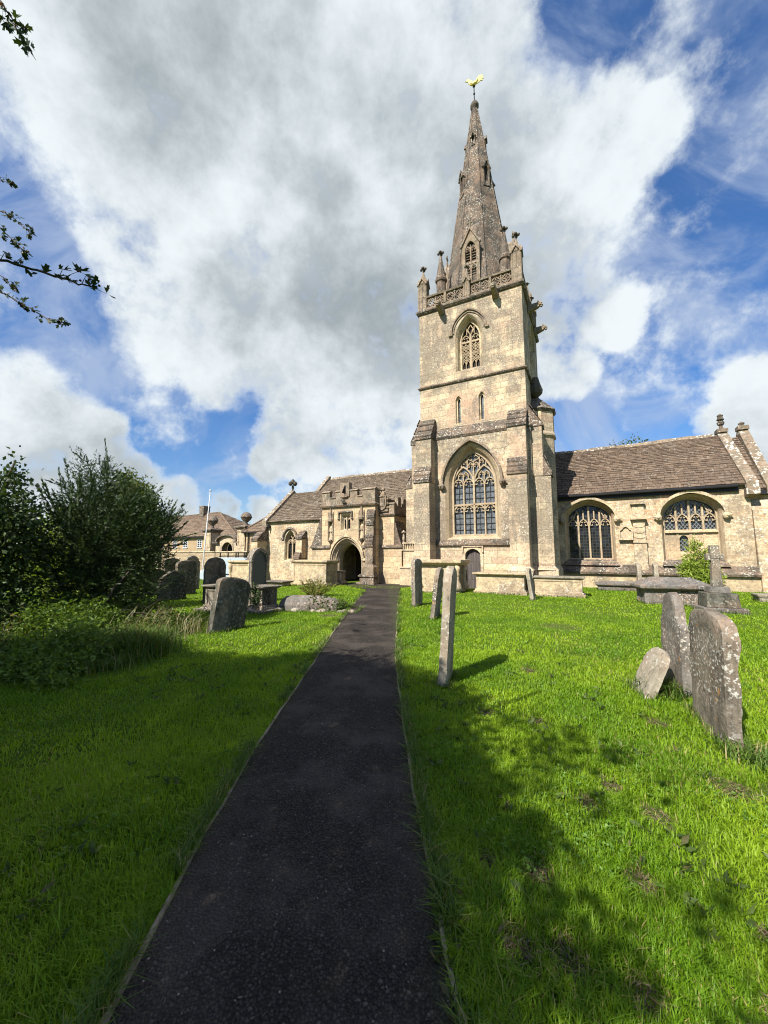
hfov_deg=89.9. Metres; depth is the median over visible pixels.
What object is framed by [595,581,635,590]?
ledger tomb
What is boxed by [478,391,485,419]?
lancet window
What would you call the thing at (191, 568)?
gravestone
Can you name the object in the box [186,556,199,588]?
gravestone
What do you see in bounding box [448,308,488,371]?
belfry window
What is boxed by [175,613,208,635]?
seeding grass
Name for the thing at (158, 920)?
path edging
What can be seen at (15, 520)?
leafy tree
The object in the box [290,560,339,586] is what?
chest tomb
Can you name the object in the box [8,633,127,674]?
grass tussock
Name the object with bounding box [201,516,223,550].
gate pier
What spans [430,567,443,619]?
gravestone
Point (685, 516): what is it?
window
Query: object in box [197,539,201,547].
window
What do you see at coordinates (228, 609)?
gravestone
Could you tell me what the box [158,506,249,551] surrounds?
stone house
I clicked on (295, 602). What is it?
coped tomb
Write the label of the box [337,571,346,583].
chest tomb
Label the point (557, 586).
chest tomb
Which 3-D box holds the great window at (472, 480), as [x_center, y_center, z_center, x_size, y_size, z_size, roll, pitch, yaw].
[4.433,-1.146,19.316,3.480,5.118,0.913,-3,-7,28]
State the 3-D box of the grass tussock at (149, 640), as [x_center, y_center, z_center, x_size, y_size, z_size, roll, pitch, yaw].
[-3.977,2.061,6.233,2.604,0.521,2.617,0,-6,0]
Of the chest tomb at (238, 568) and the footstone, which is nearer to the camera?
the footstone
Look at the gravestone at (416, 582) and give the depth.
12.34 m
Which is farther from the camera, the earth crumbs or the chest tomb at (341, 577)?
the chest tomb at (341, 577)
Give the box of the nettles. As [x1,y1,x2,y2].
[0,588,138,693]
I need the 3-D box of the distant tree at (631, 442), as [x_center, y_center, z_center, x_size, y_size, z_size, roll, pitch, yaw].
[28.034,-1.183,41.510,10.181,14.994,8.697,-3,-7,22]
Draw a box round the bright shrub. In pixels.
[1,508,88,602]
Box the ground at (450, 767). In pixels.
[0,569,767,1023]
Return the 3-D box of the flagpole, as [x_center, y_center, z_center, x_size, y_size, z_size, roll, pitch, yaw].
[-16.018,2.088,34.592,0.280,8.350,0.280,3,-6,0]
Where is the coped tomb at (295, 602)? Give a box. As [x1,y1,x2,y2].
[276,595,354,612]
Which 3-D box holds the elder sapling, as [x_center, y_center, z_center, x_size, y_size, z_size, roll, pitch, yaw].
[14.052,2.282,16.968,2.169,2.719,1.270,0,-6,0]
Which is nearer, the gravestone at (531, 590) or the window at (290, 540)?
the gravestone at (531, 590)
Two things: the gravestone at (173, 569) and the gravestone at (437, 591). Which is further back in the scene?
the gravestone at (173, 569)
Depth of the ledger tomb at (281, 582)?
20.07 m
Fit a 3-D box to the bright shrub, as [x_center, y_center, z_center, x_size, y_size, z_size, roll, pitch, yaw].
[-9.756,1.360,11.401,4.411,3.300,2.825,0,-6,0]
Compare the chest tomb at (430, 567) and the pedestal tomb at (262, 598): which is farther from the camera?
the chest tomb at (430, 567)
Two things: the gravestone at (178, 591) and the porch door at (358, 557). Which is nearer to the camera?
the gravestone at (178, 591)
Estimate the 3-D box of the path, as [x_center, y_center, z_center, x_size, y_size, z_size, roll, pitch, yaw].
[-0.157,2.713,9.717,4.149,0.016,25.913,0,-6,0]
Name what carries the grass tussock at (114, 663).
on the ground at (450, 767)
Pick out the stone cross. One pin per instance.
(716, 594)
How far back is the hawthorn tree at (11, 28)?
3.60 m
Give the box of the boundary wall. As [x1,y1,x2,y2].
[161,551,249,570]
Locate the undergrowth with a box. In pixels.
[0,590,206,664]
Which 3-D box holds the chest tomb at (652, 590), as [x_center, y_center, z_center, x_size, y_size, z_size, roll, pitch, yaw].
[9.720,2.648,13.038,2.120,0.880,1.170,-2,-7,17]
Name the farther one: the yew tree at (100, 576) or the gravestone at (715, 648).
the yew tree at (100, 576)
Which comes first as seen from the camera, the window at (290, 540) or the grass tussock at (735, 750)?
the grass tussock at (735, 750)
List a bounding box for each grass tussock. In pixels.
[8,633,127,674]
[46,649,158,679]
[65,618,199,667]
[624,671,692,703]
[705,729,767,775]
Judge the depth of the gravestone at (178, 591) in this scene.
13.99 m
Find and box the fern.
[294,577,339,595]
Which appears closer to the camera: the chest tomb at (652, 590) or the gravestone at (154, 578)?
the chest tomb at (652, 590)
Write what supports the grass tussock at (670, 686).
on the ground at (450, 767)
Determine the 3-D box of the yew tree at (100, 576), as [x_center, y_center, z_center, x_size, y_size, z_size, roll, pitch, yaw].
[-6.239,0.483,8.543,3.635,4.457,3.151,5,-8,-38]
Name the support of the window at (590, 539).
in the church
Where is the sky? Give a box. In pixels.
[0,0,767,543]
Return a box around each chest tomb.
[228,560,248,580]
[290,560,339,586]
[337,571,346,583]
[420,559,469,592]
[472,572,528,595]
[525,575,585,597]
[629,577,709,604]
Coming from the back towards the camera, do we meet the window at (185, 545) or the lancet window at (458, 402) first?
the window at (185, 545)
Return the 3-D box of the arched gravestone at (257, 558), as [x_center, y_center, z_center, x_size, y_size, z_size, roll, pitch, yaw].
[-4.420,2.289,13.380,0.400,2.071,0.920,-3,-7,28]
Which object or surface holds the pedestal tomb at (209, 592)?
on the ground at (450, 767)
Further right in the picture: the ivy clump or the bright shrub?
the ivy clump
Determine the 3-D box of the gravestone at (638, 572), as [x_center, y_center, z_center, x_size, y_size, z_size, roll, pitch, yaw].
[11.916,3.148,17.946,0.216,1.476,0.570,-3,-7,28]
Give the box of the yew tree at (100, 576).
[0,438,196,615]
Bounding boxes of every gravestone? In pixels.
[145,569,163,593]
[156,571,186,600]
[163,558,179,571]
[175,560,196,593]
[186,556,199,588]
[202,557,225,601]
[207,577,250,632]
[247,548,267,584]
[411,559,422,606]
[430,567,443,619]
[437,566,456,686]
[525,568,535,599]
[635,564,641,579]
[652,563,658,576]
[661,592,691,697]
[688,608,743,747]
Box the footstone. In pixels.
[631,647,669,699]
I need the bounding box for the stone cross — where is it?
[692,545,749,614]
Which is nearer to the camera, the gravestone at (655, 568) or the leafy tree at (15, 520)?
the leafy tree at (15, 520)
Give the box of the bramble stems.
[1,598,170,638]
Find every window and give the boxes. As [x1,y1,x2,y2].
[183,539,187,547]
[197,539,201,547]
[281,527,297,559]
[337,511,352,530]
[438,438,506,539]
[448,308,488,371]
[455,396,461,423]
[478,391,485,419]
[528,323,534,377]
[558,497,621,564]
[653,490,732,566]
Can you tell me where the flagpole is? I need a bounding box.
[202,489,211,569]
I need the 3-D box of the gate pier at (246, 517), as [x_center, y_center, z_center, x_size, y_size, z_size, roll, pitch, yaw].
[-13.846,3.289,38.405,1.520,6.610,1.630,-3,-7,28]
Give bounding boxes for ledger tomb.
[266,580,293,585]
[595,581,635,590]
[751,593,767,601]
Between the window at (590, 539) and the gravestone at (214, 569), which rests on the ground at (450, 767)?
the gravestone at (214, 569)
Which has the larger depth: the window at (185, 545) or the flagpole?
the window at (185, 545)
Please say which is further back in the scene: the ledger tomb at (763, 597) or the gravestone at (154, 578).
the gravestone at (154, 578)
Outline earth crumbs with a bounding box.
[324,615,767,1012]
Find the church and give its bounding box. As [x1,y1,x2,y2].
[250,74,767,592]
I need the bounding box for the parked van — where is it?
[200,553,246,579]
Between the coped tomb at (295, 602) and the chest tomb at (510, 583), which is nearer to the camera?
the coped tomb at (295, 602)
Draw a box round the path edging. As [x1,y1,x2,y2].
[99,596,461,1023]
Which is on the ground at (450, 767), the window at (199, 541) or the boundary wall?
the boundary wall
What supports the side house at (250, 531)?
on the ground at (450, 767)
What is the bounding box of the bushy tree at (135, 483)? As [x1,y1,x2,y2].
[70,464,174,604]
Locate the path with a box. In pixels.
[109,582,455,1023]
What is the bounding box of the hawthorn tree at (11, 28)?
[0,0,114,328]
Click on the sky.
(261, 192)
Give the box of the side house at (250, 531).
[241,517,267,550]
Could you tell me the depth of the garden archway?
39.51 m
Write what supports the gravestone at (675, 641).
on the ground at (450, 767)
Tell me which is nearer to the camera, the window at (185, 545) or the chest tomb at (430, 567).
the chest tomb at (430, 567)
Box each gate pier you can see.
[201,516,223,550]
[234,512,251,550]
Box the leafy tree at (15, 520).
[0,445,65,628]
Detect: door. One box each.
[355,547,360,579]
[466,549,480,588]
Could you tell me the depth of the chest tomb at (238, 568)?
20.47 m
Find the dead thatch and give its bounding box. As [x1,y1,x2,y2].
[323,614,767,1023]
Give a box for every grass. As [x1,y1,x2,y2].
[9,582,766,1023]
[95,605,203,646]
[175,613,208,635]
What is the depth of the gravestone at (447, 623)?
4.88 m
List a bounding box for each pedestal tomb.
[193,584,215,612]
[247,582,283,614]
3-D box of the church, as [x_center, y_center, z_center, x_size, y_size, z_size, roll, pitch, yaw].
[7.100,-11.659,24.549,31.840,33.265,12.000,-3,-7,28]
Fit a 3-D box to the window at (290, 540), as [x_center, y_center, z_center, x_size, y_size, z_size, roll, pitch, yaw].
[-6.255,2.151,25.999,1.480,2.233,0.480,-3,-7,28]
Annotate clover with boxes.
[0,624,767,1023]
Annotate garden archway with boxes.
[212,534,237,550]
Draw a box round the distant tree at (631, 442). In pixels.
[610,434,648,445]
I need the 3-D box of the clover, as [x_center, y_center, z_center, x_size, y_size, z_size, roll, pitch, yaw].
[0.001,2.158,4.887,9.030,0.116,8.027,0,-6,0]
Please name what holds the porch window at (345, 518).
in the church
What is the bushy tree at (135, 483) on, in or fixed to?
on the ground at (450, 767)
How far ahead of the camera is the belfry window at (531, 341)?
22.16 m
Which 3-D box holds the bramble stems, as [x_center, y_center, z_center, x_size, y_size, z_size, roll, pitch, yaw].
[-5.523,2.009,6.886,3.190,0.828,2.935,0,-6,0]
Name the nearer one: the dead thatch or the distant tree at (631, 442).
the dead thatch
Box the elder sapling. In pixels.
[674,534,726,585]
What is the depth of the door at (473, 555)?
18.94 m
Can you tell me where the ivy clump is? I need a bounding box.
[306,593,354,610]

